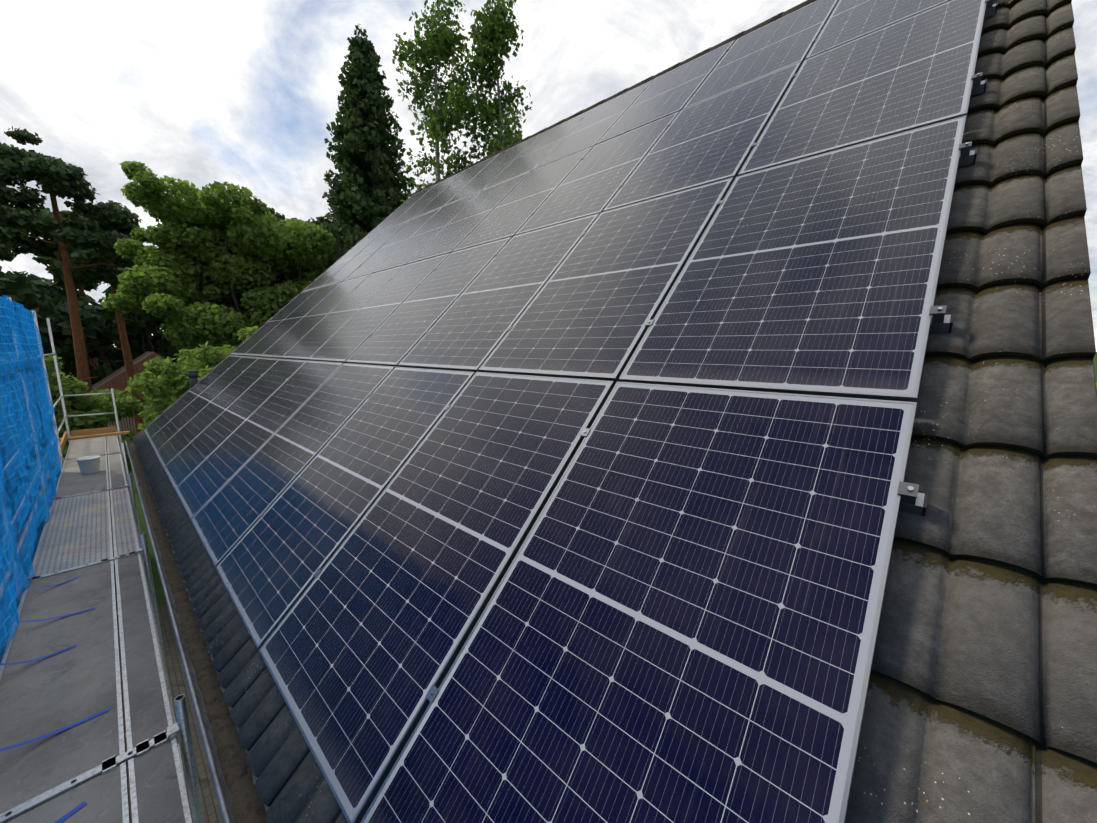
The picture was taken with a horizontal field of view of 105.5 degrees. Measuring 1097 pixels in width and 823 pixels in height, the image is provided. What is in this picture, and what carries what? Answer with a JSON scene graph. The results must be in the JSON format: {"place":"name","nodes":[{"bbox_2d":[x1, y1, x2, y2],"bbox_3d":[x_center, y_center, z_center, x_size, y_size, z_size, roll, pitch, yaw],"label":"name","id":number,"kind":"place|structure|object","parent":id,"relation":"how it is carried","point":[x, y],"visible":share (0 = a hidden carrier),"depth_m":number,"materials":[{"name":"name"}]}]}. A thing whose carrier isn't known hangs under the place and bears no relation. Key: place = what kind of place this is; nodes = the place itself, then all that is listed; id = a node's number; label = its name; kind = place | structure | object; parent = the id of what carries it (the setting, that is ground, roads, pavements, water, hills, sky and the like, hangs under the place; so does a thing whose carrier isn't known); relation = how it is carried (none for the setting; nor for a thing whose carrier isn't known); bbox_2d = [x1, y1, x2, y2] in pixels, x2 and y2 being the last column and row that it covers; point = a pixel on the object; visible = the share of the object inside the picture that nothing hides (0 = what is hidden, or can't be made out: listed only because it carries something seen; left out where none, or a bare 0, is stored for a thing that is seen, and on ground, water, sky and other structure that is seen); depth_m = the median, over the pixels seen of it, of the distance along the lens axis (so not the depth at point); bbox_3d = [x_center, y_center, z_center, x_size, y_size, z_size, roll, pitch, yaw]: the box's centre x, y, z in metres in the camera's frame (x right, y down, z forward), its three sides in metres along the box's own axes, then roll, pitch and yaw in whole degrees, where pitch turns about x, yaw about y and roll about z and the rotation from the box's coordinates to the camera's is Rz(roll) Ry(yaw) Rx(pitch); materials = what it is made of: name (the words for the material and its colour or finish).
{"place":"outdoors","nodes":[
{"label":"outdoors","id":0,"kind":"place"},
{"bbox_2d":[0,604,222,822],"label":"paving path","id":1,"kind":"structure","parent":0,"point":[178,687],"depth_m":8.56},
{"bbox_2d":[0,297,203,822],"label":"scaffold","id":2,"kind":"object","parent":1,"relation":"on","point":[53,778],"visible":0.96,"depth_m":2.81,"materials":[{"name":"metal"}]},
{"bbox_2d":[0,295,60,661],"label":"safety net","id":3,"kind":"object","parent":2,"relation":"attached to","point":[36,367],"visible":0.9,"depth_m":4.49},
{"bbox_2d":[0,576,108,822],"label":"blue straps","id":4,"kind":"object","parent":2,"relation":"on","point":[71,812],"visible":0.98,"depth_m":2.45,"materials":[{"name":"blue fabric"}]},
{"bbox_2d":[76,456,100,473],"bbox_3d":[-7.994,0.931,7.270,0.306,0.262,0.296,8,12,43],"label":"bucket","id":5,"kind":"object","parent":2,"relation":"on","point":[88,464],"visible":1,"depth_m":7.20,"materials":[{"name":"white plastic"}]},
{"bbox_2d":[92,351,173,438],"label":"neighbour buildings","id":6,"kind":"structure","parent":0,"point":[117,379],"depth_m":26.39,"materials":[{"name":"brick"}]},
{"bbox_2d":[186,370,198,389],"bbox_3d":[-6.457,-0.525,7.602,0.166,0.435,0.170,8,12,43],"label":"roof vent pipe","id":7,"kind":"object","parent":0,"point":[193,375],"visible":0.67,"depth_m":7.55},
{"bbox_2d":[0,352,1096,658],"bbox_3d":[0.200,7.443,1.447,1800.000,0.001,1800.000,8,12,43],"label":"ground","id":8,"kind":"structure","parent":0,"point":[160,596],"depth_m":15.40,"materials":[{"name":"green plant"}]},
{"bbox_2d":[0,202,17,261],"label":"pine tree","id":9,"kind":"object","parent":8,"relation":"on","point":[7,254],"visible":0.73,"depth_m":31.38,"materials":[{"name":"green plant"}]},
{"bbox_2d":[3,294,72,375],"bbox_3d":[-49.413,-5.867,40.793,11.112,14.182,11.293,8,12,43],"label":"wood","id":10,"kind":"object","parent":8,"relation":"on","point":[33,346],"depth_m":39.98,"materials":[{"name":"green plant"}]},
{"bbox_2d":[0,267,96,373],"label":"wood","id":11,"kind":"object","parent":8,"relation":"on","point":[20,287],"depth_m":28.41,"materials":[{"name":"green plant"}]},
{"bbox_2d":[2,276,123,382],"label":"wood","id":12,"kind":"object","parent":8,"relation":"on","point":[53,290],"depth_m":41.16,"materials":[{"name":"green plant"}]},
{"bbox_2d":[0,208,126,378],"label":"pine tree","id":13,"kind":"object","parent":8,"relation":"on","point":[18,241],"depth_m":35.52,"materials":[{"name":"green plant"}]},
{"bbox_2d":[0,126,142,393],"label":"pine tree","id":14,"kind":"object","parent":8,"relation":"on","point":[63,180],"depth_m":19.53,"materials":[{"name":"green plant"}]},
{"bbox_2d":[0,352,144,550],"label":"shrub","id":15,"kind":"object","parent":8,"relation":"on","point":[129,405],"depth_m":13.19,"materials":[{"name":"green plant"}]},
{"bbox_2d":[32,200,156,431],"bbox_3d":[-24.770,-4.136,24.525,6.135,15.764,6.269,8,12,43],"label":"pine tree","id":16,"kind":"object","parent":8,"relation":"on","point":[107,273],"depth_m":22.75,"materials":[{"name":"green plant"}]},
{"bbox_2d":[19,267,171,384],"bbox_3d":[-33.457,-5.025,33.324,9.520,14.869,12.480,0,9,0],"label":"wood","id":17,"kind":"object","parent":8,"relation":"on","point":[98,321],"depth_m":29.78,"materials":[{"name":"green plant"}]},
{"bbox_2d":[101,267,184,362],"bbox_3d":[-32.563,-5.535,36.187,9.553,14.986,9.646,8,12,43],"label":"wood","id":18,"kind":"object","parent":8,"relation":"on","point":[166,348],"depth_m":34.23,"materials":[{"name":"green plant"}]},
{"bbox_2d":[125,326,257,430],"bbox_3d":[-10.411,1.316,14.079,5.559,8.223,4.944,8,12,43],"label":"shrub","id":19,"kind":"object","parent":8,"relation":"on","point":[163,388],"visible":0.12,"depth_m":11.46,"materials":[{"name":"green plant"}]},
{"bbox_2d":[100,161,335,352],"bbox_3d":[-13.316,-2.463,18.249,6.345,14.393,8.004,8,12,43],"label":"maple tree","id":20,"kind":"object","parent":8,"relation":"on","point":[189,304],"depth_m":16.23,"materials":[{"name":"green plant"}]},
{"bbox_2d":[254,207,294,226],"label":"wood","id":21,"kind":"object","parent":8,"relation":"on","point":[278,216],"depth_m":45.08,"materials":[{"name":"green plant"}]},
{"bbox_2d":[303,270,318,281],"bbox_3d":[-14.512,-3.686,27.258,8.052,14.036,8.530,8,12,43],"label":"maple tree","id":22,"kind":"object","parent":8,"relation":"on","point":[313,276],"depth_m":25.72,"materials":[{"name":"green plant"}]},
{"bbox_2d":[308,187,347,249],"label":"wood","id":23,"kind":"object","parent":8,"relation":"on","point":[320,220],"depth_m":40.58,"materials":[{"name":"green plant"}]},
{"bbox_2d":[319,24,416,275],"bbox_3d":[-9.018,-7.519,22.324,8.828,23.104,9.001,8,12,43],"label":"spruce tree","id":24,"kind":"object","parent":8,"relation":"on","point":[376,184],"depth_m":20.34,"materials":[{"name":"green plant"}]},
{"bbox_2d":[392,0,494,200],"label":"birch tree","id":25,"kind":"object","parent":8,"relation":"on","point":[425,53],"depth_m":17.43,"materials":[{"name":"green plant"}]},
{"bbox_2d":[448,0,531,157],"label":"birch tree","id":26,"kind":"object","parent":8,"relation":"on","point":[492,46],"depth_m":16.87,"materials":[{"name":"green plant"}]},
{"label":"house","id":27,"kind":"structure","parent":8,"relation":"on"},
{"bbox_2d":[132,0,1096,822],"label":"roof tiles","id":28,"kind":"object","parent":27,"relation":"on","point":[982,700],"visible":0.1,"depth_m":1.11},
{"bbox_2d":[125,441,268,822],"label":"gutter","id":29,"kind":"object","parent":28,"relation":"attached to","point":[234,778],"visible":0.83,"depth_m":2.10,"materials":[{"name":"metal"}]},
{"bbox_2d":[144,0,986,822],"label":"solar panels","id":30,"kind":"object","parent":28,"relation":"on","point":[656,594],"visible":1,"depth_m":1.78,"materials":[{"name":"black glass"}]},
{"bbox_2d":[163,0,997,702],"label":"panel clamps","id":31,"kind":"object","parent":28,"relation":"on","point":[913,500],"visible":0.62,"depth_m":1.39,"materials":[{"name":"silver metal"}]},
{"bbox_2d":[407,0,816,197],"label":"ridge tiles","id":32,"kind":"object","parent":28,"relation":"on","point":[776,17],"visible":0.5,"depth_m":5.97,"materials":[{"name":"concrete"}]},
{"bbox_2d":[0,0,1096,351],"label":"sky","id":33,"kind":"structure","parent":0,"point":[245,93],"materials":[{"name":"white"}]}
]}

